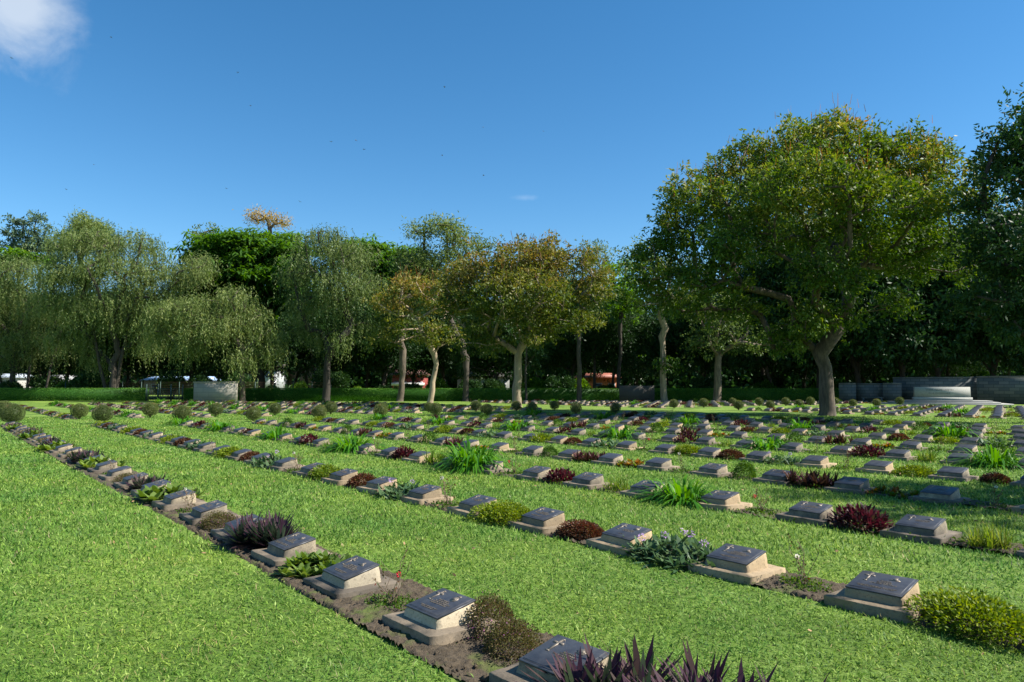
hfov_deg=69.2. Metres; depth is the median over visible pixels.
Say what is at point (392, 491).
flowering plant
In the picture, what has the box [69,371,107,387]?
understory shrub
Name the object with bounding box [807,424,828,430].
grave marker
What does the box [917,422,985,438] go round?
daylily
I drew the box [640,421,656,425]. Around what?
grave marker
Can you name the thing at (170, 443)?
grave marker
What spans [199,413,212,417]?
grave marker
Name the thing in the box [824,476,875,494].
grave marker
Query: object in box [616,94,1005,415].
spreading tree
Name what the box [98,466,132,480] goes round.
grave marker
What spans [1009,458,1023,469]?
grave marker
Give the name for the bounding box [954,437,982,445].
grave marker
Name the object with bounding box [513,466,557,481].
grave marker
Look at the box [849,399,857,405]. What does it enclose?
ball shrub
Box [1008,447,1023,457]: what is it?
grave marker
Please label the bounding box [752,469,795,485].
grave marker
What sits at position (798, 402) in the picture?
ball shrub
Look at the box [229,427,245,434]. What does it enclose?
grave marker
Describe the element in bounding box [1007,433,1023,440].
grave marker
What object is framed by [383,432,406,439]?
grave marker
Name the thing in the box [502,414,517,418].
grave marker
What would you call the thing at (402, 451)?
maroon plant
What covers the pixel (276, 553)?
grave marker
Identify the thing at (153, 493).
leafy plant
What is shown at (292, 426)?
grave marker
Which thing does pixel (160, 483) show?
grave marker
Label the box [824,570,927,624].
grave marker
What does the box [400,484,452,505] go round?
grave marker
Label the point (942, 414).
grave marker
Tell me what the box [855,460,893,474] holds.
grave marker
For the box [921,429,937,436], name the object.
grave marker
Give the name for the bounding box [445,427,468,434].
grave marker
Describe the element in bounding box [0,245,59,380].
flowering tree
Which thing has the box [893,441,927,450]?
grave marker
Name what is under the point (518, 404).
ball shrub
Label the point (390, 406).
daylily
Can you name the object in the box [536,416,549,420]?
grave marker
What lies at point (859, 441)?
grave marker
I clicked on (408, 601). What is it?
rose bush
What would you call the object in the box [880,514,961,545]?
grave marker
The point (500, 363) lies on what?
belt tree
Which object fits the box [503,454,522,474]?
rose bush
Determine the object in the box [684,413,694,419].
round shrub
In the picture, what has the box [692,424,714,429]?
grave marker
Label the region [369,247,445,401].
hedge tree
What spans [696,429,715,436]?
grave marker
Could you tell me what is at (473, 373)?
belt tree
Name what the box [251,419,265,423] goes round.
grave marker
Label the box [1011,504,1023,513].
grave marker
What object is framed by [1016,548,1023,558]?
grave marker
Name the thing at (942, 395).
memorial stone
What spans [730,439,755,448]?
grave marker
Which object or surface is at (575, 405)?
ball shrub
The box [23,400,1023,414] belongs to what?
distant markers
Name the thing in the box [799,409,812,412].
grave marker
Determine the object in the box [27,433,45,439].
grave marker
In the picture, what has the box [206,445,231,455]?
grave marker
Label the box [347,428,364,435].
grave marker
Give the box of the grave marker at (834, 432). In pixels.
[823,430,849,436]
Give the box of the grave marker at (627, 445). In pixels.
[611,440,642,450]
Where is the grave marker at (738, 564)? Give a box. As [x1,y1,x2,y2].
[688,543,785,585]
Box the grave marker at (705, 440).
[690,436,719,445]
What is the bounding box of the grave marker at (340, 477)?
[321,468,365,485]
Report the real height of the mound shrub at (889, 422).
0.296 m
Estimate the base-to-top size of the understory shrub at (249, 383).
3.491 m
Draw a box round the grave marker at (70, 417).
[62,415,77,419]
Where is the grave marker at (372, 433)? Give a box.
[365,430,382,437]
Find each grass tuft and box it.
[318,438,335,447]
[422,447,444,464]
[586,429,597,435]
[596,474,635,491]
[717,439,731,446]
[767,421,776,426]
[902,426,916,435]
[909,446,939,461]
[952,515,1021,551]
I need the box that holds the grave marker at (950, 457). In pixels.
[939,453,976,465]
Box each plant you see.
[5,424,31,430]
[17,429,47,438]
[21,425,41,433]
[34,440,75,451]
[37,434,66,446]
[63,447,109,461]
[78,455,125,467]
[105,423,127,430]
[125,473,173,489]
[129,482,204,500]
[141,431,157,437]
[185,439,205,449]
[192,420,207,427]
[208,508,306,549]
[240,428,252,433]
[247,449,298,468]
[270,549,350,579]
[294,421,312,427]
[299,433,318,443]
[358,427,379,435]
[371,478,419,499]
[376,432,391,437]
[389,445,415,459]
[394,423,413,429]
[401,416,412,421]
[444,436,463,445]
[469,420,481,426]
[477,429,497,436]
[492,417,506,421]
[510,414,525,418]
[513,633,828,681]
[542,467,574,484]
[556,426,573,433]
[569,420,586,427]
[569,449,606,460]
[585,435,619,448]
[587,419,598,423]
[610,528,717,572]
[617,458,644,466]
[620,411,636,416]
[636,416,648,420]
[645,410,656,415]
[673,430,700,443]
[677,423,696,428]
[680,425,700,433]
[705,416,719,420]
[708,432,729,436]
[722,414,739,418]
[731,418,749,425]
[760,451,801,464]
[777,467,846,488]
[802,428,830,435]
[806,419,825,424]
[822,433,854,443]
[825,418,839,421]
[827,501,894,534]
[849,443,887,457]
[859,425,880,433]
[867,484,919,496]
[872,442,894,448]
[947,412,960,416]
[954,422,972,427]
[977,437,1014,446]
[987,430,1005,434]
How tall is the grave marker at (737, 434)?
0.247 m
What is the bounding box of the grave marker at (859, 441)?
[845,438,871,446]
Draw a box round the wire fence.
[65,378,333,398]
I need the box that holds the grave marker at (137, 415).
[129,413,144,417]
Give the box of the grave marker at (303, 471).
[292,462,331,477]
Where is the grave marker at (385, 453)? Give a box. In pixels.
[374,447,399,458]
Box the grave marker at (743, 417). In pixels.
[738,415,748,419]
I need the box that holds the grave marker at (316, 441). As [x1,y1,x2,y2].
[307,438,329,446]
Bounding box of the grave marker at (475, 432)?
[468,429,486,436]
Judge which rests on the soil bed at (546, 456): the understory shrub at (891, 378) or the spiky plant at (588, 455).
the spiky plant at (588, 455)
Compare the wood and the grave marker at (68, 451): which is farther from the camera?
the wood
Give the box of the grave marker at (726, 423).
[718,421,734,425]
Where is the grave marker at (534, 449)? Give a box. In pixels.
[515,445,548,455]
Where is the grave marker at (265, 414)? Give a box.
[261,412,271,416]
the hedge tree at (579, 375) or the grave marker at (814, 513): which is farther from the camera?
the hedge tree at (579, 375)
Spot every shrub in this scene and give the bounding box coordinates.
[0,379,22,387]
[0,401,11,418]
[0,403,25,422]
[25,374,63,387]
[53,378,78,387]
[54,412,70,417]
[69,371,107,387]
[70,403,88,418]
[91,404,113,420]
[92,420,114,426]
[113,472,134,481]
[119,425,145,433]
[132,428,146,435]
[141,402,158,417]
[153,374,187,398]
[157,434,179,443]
[172,405,191,420]
[172,437,191,445]
[185,374,212,387]
[198,510,239,530]
[208,402,222,415]
[211,446,241,457]
[227,371,257,387]
[238,451,259,460]
[245,406,261,421]
[268,403,281,414]
[281,417,294,426]
[289,380,307,387]
[307,463,342,480]
[311,405,326,418]
[311,416,326,421]
[313,371,351,387]
[324,401,337,413]
[326,418,337,421]
[341,424,352,432]
[345,472,376,487]
[365,421,381,426]
[373,404,387,415]
[375,384,391,387]
[382,422,394,427]
[405,382,420,387]
[418,431,438,443]
[423,402,431,411]
[425,378,450,388]
[429,402,441,414]
[433,424,455,433]
[458,378,482,387]
[459,427,474,434]
[462,592,519,641]
[466,499,532,526]
[470,400,481,411]
[477,413,489,420]
[480,404,492,414]
[481,617,543,665]
[482,378,505,387]
[491,413,507,417]
[511,401,520,410]
[521,376,545,388]
[526,402,537,410]
[529,432,556,442]
[541,445,558,457]
[544,374,576,389]
[547,416,559,420]
[549,400,558,409]
[551,418,562,426]
[555,519,604,539]
[563,417,577,421]
[563,436,581,444]
[570,402,581,413]
[573,378,590,389]
[598,384,615,389]
[610,403,620,413]
[628,420,643,425]
[649,421,671,426]
[649,422,663,432]
[669,399,678,407]
[672,444,701,454]
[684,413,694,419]
[690,375,725,389]
[699,398,708,407]
[716,448,745,459]
[729,398,736,403]
[730,460,756,478]
[733,400,743,409]
[741,427,756,431]
[751,374,787,389]
[755,397,763,405]
[765,400,774,407]
[768,427,791,433]
[770,416,785,419]
[781,397,789,405]
[784,416,796,423]
[784,431,802,442]
[794,399,803,405]
[797,417,811,420]
[806,397,814,404]
[810,381,836,389]
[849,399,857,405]
[871,380,886,382]
[872,399,881,405]
[880,419,902,424]
[887,373,905,382]
[887,433,909,440]
[891,464,936,477]
[895,397,903,404]
[900,585,1023,654]
[910,420,929,429]
[916,373,934,376]
[929,436,960,443]
[931,373,964,376]
[970,369,989,376]
[978,471,1012,483]
[979,407,993,410]
[984,441,1013,454]
[1002,412,1020,416]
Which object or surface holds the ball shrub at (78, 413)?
on the lawn at (362, 629)
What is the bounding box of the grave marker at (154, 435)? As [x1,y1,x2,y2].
[144,432,162,439]
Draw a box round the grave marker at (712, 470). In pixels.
[690,463,736,477]
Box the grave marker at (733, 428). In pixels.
[721,425,740,431]
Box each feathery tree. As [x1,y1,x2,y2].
[167,225,329,387]
[325,231,438,385]
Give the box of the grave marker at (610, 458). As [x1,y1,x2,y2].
[591,453,625,465]
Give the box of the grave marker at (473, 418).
[466,416,478,420]
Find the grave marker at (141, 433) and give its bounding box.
[135,430,152,436]
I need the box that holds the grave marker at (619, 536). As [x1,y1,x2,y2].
[586,523,652,556]
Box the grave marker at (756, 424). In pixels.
[745,422,766,427]
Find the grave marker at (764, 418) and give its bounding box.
[758,416,771,420]
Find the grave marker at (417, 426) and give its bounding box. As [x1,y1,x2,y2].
[406,424,423,430]
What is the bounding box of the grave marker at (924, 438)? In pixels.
[908,434,932,442]
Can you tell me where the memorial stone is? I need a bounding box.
[880,387,1013,404]
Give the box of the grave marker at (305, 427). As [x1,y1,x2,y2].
[300,423,315,429]
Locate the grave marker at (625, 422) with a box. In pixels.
[617,420,631,425]
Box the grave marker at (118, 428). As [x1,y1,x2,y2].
[111,425,126,430]
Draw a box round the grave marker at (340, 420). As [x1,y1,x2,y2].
[331,418,344,423]
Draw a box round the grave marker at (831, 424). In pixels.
[825,421,844,426]
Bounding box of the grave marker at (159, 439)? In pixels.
[154,434,171,442]
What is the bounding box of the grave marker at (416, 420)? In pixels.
[407,418,421,422]
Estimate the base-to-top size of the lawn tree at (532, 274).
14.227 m
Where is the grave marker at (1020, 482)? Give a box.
[1010,475,1023,487]
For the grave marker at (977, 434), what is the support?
on the lawn at (362, 629)
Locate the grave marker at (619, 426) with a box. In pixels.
[607,424,628,430]
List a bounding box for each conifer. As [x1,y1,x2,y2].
[0,213,43,373]
[14,209,61,374]
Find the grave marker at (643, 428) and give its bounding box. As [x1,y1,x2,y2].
[633,426,654,432]
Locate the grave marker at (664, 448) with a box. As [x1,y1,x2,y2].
[648,444,675,454]
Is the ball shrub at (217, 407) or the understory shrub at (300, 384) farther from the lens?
the understory shrub at (300, 384)
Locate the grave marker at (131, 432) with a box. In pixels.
[125,428,142,435]
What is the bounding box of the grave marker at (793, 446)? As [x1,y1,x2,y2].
[775,442,808,452]
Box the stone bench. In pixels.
[861,397,883,401]
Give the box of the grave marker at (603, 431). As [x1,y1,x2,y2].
[593,430,610,437]
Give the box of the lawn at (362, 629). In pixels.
[0,395,1023,681]
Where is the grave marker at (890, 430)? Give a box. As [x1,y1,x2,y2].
[878,428,898,433]
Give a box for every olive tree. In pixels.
[45,205,125,254]
[187,222,223,372]
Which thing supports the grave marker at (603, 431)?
on the lawn at (362, 629)
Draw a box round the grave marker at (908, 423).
[902,421,918,425]
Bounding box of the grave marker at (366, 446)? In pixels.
[351,443,380,453]
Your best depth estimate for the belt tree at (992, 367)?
74.96 m
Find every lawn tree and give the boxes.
[357,263,475,402]
[418,229,627,406]
[613,235,721,401]
[680,292,790,401]
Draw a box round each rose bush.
[102,457,118,474]
[175,487,196,513]
[204,438,216,451]
[286,451,303,472]
[364,547,417,610]
[368,437,380,454]
[430,473,458,508]
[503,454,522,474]
[508,435,521,452]
[636,432,652,451]
[672,450,694,472]
[745,487,777,514]
[779,532,832,591]
[805,437,823,453]
[831,447,858,469]
[929,434,947,451]
[976,484,1009,508]
[987,423,1005,438]
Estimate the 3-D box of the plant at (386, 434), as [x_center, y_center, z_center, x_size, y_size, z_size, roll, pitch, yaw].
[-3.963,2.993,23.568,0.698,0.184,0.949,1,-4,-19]
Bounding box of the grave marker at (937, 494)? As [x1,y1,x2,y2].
[908,485,971,505]
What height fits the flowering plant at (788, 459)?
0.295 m
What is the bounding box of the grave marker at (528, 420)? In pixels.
[518,419,535,424]
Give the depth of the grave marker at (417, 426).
27.59 m
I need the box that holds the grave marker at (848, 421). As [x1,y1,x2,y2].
[840,419,855,423]
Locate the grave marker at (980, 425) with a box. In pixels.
[968,423,990,429]
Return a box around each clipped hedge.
[0,387,148,400]
[183,387,618,400]
[655,388,838,400]
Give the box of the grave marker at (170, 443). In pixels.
[165,436,186,445]
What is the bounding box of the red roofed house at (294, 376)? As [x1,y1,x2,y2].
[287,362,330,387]
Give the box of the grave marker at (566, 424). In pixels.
[559,422,575,427]
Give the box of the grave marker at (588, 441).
[576,438,606,446]
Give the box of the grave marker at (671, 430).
[661,427,681,433]
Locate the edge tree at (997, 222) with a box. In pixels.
[930,82,1023,354]
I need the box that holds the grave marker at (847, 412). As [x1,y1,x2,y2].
[840,410,854,413]
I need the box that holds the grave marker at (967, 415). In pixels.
[961,413,978,417]
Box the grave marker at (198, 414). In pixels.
[192,412,202,416]
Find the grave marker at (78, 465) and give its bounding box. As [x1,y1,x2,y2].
[76,454,104,467]
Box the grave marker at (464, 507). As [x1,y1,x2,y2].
[447,494,496,518]
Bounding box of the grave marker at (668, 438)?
[656,434,682,442]
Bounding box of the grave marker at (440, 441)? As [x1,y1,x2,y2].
[429,436,451,445]
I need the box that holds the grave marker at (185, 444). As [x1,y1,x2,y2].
[178,439,200,448]
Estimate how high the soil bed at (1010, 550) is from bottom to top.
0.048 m
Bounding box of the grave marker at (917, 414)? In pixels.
[909,412,925,415]
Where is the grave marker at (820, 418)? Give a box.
[813,417,824,421]
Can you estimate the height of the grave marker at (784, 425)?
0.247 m
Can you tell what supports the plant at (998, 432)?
on the lawn at (362, 629)
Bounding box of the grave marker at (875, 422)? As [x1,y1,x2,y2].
[870,419,884,424]
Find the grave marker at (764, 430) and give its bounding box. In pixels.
[753,427,777,433]
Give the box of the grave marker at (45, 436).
[32,434,51,442]
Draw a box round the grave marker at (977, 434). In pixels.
[960,431,986,438]
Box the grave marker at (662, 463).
[637,457,679,470]
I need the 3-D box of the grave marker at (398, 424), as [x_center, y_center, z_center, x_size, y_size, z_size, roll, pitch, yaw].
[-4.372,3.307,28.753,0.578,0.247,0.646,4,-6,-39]
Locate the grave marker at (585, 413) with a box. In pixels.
[580,411,591,415]
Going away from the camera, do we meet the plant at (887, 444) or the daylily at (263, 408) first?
the plant at (887, 444)
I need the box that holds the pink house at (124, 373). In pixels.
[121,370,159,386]
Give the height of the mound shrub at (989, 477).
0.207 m
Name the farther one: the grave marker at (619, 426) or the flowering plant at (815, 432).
the grave marker at (619, 426)
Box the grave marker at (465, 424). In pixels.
[457,421,475,426]
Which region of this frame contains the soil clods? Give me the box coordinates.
[118,471,967,681]
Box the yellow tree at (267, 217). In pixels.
[232,203,295,384]
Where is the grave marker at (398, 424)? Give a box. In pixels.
[389,423,404,428]
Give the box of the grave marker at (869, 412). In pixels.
[862,411,873,414]
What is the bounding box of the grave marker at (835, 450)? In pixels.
[823,445,858,455]
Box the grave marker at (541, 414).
[535,412,547,416]
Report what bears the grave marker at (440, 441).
on the lawn at (362, 629)
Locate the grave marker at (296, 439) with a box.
[288,435,310,443]
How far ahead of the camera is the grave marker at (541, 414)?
39.87 m
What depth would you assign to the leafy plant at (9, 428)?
27.05 m
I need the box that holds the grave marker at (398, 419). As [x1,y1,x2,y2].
[393,417,408,421]
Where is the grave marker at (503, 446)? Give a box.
[486,442,514,452]
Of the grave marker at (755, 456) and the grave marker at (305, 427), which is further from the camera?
the grave marker at (305, 427)
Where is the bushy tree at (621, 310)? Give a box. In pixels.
[590,256,651,389]
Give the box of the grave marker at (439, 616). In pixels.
[382,588,499,645]
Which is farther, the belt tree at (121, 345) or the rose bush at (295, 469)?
the belt tree at (121, 345)
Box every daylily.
[45,399,63,405]
[113,409,142,416]
[159,415,195,425]
[187,400,197,405]
[192,420,244,431]
[227,402,241,408]
[252,424,297,440]
[255,405,268,411]
[282,407,304,413]
[308,432,388,454]
[363,413,393,419]
[386,403,399,408]
[420,415,462,424]
[429,436,523,475]
[488,417,544,430]
[520,407,552,416]
[588,411,621,419]
[595,422,639,439]
[625,474,747,511]
[669,415,701,424]
[738,434,791,451]
[781,417,825,429]
[789,404,808,408]
[867,405,881,410]
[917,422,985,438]
[938,444,1023,470]
[940,403,952,408]
[951,407,971,413]
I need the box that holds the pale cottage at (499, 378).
[457,371,511,387]
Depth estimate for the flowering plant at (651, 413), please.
41.50 m
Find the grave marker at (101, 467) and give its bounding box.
[87,460,119,472]
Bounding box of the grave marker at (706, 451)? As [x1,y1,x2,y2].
[691,446,724,458]
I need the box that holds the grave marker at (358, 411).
[351,410,362,413]
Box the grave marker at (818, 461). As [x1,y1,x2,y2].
[794,455,836,468]
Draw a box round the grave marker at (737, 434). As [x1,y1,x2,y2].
[725,431,750,438]
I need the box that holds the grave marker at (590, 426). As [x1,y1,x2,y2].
[582,423,599,429]
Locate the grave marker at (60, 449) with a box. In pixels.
[48,443,72,452]
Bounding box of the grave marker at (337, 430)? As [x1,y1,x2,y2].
[328,426,346,433]
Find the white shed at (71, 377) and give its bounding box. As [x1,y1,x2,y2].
[50,375,73,382]
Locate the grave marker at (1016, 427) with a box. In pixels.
[1006,425,1023,430]
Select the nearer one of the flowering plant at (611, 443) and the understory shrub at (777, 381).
the flowering plant at (611, 443)
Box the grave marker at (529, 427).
[517,425,539,431]
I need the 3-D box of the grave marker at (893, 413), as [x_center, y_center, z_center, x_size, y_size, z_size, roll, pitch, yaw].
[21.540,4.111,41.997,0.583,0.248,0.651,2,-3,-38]
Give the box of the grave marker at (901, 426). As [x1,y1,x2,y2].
[892,424,911,429]
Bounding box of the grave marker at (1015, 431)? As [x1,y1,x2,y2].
[1006,428,1023,435]
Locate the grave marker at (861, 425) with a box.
[859,423,873,428]
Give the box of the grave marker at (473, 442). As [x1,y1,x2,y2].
[454,439,483,447]
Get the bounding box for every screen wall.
[193,382,238,401]
[619,386,654,401]
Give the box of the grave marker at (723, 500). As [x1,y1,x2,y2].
[692,490,752,511]
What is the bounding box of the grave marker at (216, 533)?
[210,514,264,543]
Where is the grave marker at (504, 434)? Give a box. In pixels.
[491,431,516,438]
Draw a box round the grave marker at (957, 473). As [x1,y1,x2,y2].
[928,466,978,481]
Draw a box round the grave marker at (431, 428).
[427,426,444,432]
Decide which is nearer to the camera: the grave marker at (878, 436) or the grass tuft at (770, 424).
the grave marker at (878, 436)
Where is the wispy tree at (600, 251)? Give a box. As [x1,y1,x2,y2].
[571,236,617,389]
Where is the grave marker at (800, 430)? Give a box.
[786,428,810,435]
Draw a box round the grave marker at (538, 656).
[489,634,609,681]
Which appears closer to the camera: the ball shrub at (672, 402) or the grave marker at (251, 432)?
the grave marker at (251, 432)
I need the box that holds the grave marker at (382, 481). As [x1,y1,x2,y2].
[356,476,402,493]
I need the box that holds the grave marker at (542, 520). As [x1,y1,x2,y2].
[508,507,569,535]
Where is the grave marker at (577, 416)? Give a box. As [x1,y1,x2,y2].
[569,414,580,418]
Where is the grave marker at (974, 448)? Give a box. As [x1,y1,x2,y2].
[947,444,982,454]
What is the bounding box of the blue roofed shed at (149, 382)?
[143,376,216,393]
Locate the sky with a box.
[0,0,1023,378]
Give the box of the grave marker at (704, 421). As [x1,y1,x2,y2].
[692,419,711,424]
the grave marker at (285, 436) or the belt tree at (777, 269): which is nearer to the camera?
the grave marker at (285, 436)
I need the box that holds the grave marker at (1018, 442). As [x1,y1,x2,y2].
[1009,439,1023,447]
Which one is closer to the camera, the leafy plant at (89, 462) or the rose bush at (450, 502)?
the rose bush at (450, 502)
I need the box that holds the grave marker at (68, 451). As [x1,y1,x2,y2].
[58,447,81,456]
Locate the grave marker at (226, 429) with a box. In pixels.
[218,426,234,431]
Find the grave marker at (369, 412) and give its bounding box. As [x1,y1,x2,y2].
[363,410,373,413]
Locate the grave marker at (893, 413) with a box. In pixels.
[885,411,900,415]
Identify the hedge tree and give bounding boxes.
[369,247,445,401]
[385,209,499,400]
[512,334,548,399]
[555,272,619,401]
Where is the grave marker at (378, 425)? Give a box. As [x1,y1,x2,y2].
[373,421,385,427]
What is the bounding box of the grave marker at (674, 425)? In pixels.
[665,422,682,427]
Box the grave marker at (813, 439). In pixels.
[802,436,830,444]
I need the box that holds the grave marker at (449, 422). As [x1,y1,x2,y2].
[440,420,457,425]
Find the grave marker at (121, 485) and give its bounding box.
[113,472,147,489]
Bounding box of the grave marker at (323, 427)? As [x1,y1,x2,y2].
[314,425,330,431]
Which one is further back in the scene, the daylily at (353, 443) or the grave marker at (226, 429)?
the grave marker at (226, 429)
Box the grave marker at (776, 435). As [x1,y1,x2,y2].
[762,433,785,441]
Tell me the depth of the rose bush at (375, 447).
17.96 m
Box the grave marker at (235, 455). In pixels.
[225,449,251,460]
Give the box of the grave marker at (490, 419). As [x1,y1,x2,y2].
[482,417,495,422]
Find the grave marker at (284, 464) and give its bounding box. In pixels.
[266,457,305,470]
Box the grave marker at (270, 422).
[262,420,277,425]
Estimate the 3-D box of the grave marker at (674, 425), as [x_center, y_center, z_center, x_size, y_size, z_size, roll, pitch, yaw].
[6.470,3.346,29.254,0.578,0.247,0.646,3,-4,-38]
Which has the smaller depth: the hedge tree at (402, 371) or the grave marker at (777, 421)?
the grave marker at (777, 421)
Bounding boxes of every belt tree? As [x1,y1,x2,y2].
[0,275,68,378]
[0,289,77,376]
[26,284,158,384]
[28,289,109,383]
[66,295,161,387]
[100,274,176,387]
[134,293,218,381]
[147,264,270,381]
[178,354,226,378]
[208,324,292,387]
[259,292,359,387]
[294,360,344,383]
[310,284,363,387]
[313,278,420,387]
[330,279,435,386]
[378,307,445,382]
[408,290,476,383]
[439,293,555,382]
[445,347,512,381]
[499,304,571,378]
[527,266,617,379]
[543,355,616,389]
[566,299,658,384]
[596,316,670,385]
[630,289,706,385]
[645,289,754,378]
[668,292,721,381]
[705,258,815,383]
[714,269,801,376]
[718,187,910,389]
[769,247,962,382]
[803,352,883,381]
[820,213,992,376]
[834,363,899,382]
[836,358,926,381]
[871,254,1011,376]
[901,215,1023,375]
[905,361,997,376]
[922,344,1006,375]
[968,354,1023,375]
[971,286,1023,368]
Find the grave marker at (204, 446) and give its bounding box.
[192,442,215,451]
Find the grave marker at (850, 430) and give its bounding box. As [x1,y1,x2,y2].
[844,426,864,432]
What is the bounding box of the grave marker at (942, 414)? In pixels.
[934,413,950,416]
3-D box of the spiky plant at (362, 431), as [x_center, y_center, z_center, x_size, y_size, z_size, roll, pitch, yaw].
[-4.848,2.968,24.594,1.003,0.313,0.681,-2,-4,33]
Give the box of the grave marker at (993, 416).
[988,414,1006,418]
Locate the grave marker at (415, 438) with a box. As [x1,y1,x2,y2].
[405,434,431,442]
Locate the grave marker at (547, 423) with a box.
[537,420,557,425]
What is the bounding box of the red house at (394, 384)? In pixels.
[389,370,429,387]
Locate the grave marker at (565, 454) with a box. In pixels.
[551,449,580,460]
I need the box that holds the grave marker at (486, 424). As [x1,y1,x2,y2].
[475,422,491,428]
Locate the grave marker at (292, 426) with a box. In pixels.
[286,422,299,427]
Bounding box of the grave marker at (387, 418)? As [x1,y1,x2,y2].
[379,416,395,420]
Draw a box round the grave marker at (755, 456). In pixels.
[739,451,778,463]
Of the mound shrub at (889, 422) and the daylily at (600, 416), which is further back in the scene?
the daylily at (600, 416)
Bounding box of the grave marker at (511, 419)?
[499,418,513,422]
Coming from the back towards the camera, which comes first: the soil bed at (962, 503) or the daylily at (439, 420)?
the daylily at (439, 420)
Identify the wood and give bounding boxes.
[3,356,1023,389]
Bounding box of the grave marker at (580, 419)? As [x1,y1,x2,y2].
[573,418,588,422]
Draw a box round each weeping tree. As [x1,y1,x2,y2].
[0,246,81,387]
[15,221,228,387]
[130,281,300,401]
[270,222,392,401]
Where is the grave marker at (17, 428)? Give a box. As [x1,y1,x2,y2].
[10,425,26,431]
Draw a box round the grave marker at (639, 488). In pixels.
[619,480,665,499]
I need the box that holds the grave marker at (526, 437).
[518,433,534,441]
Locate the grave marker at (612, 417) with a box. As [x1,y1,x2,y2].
[605,415,617,420]
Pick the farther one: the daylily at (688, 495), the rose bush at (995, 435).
the rose bush at (995, 435)
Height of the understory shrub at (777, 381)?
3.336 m
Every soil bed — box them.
[4,428,204,507]
[110,430,323,480]
[152,507,623,681]
[318,446,514,477]
[341,483,1023,650]
[503,450,595,461]
[539,480,1023,556]
[616,463,1018,510]
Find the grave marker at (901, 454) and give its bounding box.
[878,449,917,460]
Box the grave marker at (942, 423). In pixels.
[935,422,949,426]
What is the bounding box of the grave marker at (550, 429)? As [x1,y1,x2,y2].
[541,426,558,433]
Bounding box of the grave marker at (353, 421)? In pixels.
[344,419,360,424]
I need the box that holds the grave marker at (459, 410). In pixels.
[453,409,465,412]
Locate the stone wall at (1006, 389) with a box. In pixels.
[838,376,1023,403]
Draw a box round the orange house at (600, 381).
[574,373,621,389]
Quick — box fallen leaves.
[15,447,1019,654]
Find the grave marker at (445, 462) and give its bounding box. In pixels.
[434,455,462,468]
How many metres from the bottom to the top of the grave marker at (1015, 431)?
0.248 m
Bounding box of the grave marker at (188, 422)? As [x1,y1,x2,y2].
[179,420,192,425]
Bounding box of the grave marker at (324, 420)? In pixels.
[319,417,331,422]
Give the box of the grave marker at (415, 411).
[409,409,421,412]
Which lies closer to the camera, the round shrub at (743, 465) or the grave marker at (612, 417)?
the round shrub at (743, 465)
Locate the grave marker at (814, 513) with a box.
[775,501,835,526]
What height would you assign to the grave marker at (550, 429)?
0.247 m
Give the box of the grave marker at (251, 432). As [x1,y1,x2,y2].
[242,429,260,436]
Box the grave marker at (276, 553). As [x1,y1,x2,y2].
[251,532,331,566]
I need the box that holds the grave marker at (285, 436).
[272,433,291,440]
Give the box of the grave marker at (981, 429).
[965,427,989,433]
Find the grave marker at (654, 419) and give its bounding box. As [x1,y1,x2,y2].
[645,417,660,421]
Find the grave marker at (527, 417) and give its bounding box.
[519,415,535,419]
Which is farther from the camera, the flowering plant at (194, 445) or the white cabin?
the white cabin
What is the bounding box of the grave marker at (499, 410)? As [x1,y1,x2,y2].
[493,408,505,411]
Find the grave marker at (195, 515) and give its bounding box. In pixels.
[179,500,240,524]
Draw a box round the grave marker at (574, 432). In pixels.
[566,428,585,435]
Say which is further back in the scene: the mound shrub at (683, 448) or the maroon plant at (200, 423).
the maroon plant at (200, 423)
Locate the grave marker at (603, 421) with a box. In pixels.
[595,419,613,423]
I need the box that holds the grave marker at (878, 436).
[863,432,887,440]
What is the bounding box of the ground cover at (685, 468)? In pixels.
[205,424,1023,551]
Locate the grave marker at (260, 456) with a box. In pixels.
[244,452,272,465]
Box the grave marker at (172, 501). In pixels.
[152,489,206,510]
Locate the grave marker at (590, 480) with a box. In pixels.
[562,472,612,489]
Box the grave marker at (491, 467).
[472,460,511,474]
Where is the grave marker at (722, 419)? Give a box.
[715,417,732,421]
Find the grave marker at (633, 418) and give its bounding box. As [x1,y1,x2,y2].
[627,416,638,420]
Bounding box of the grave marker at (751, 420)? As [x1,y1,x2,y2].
[744,418,757,422]
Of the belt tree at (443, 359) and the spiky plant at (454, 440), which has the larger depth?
the belt tree at (443, 359)
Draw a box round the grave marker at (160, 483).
[130,479,170,498]
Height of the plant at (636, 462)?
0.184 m
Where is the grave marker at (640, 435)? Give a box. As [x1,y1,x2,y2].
[623,432,649,439]
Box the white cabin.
[0,374,30,387]
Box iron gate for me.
[145,384,183,400]
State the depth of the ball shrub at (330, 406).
43.05 m
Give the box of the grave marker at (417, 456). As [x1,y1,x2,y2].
[402,451,430,462]
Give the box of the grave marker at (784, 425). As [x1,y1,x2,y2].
[775,423,792,428]
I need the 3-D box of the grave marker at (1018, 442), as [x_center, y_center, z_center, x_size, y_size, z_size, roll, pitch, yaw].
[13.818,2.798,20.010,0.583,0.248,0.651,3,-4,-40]
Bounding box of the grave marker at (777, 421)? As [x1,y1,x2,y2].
[765,419,781,423]
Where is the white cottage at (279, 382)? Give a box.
[248,364,287,387]
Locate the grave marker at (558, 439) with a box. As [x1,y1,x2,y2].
[545,435,567,443]
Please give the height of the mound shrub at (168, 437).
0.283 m
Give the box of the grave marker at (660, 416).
[650,414,663,418]
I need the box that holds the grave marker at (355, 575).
[303,555,400,598]
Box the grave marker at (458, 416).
[450,415,464,419]

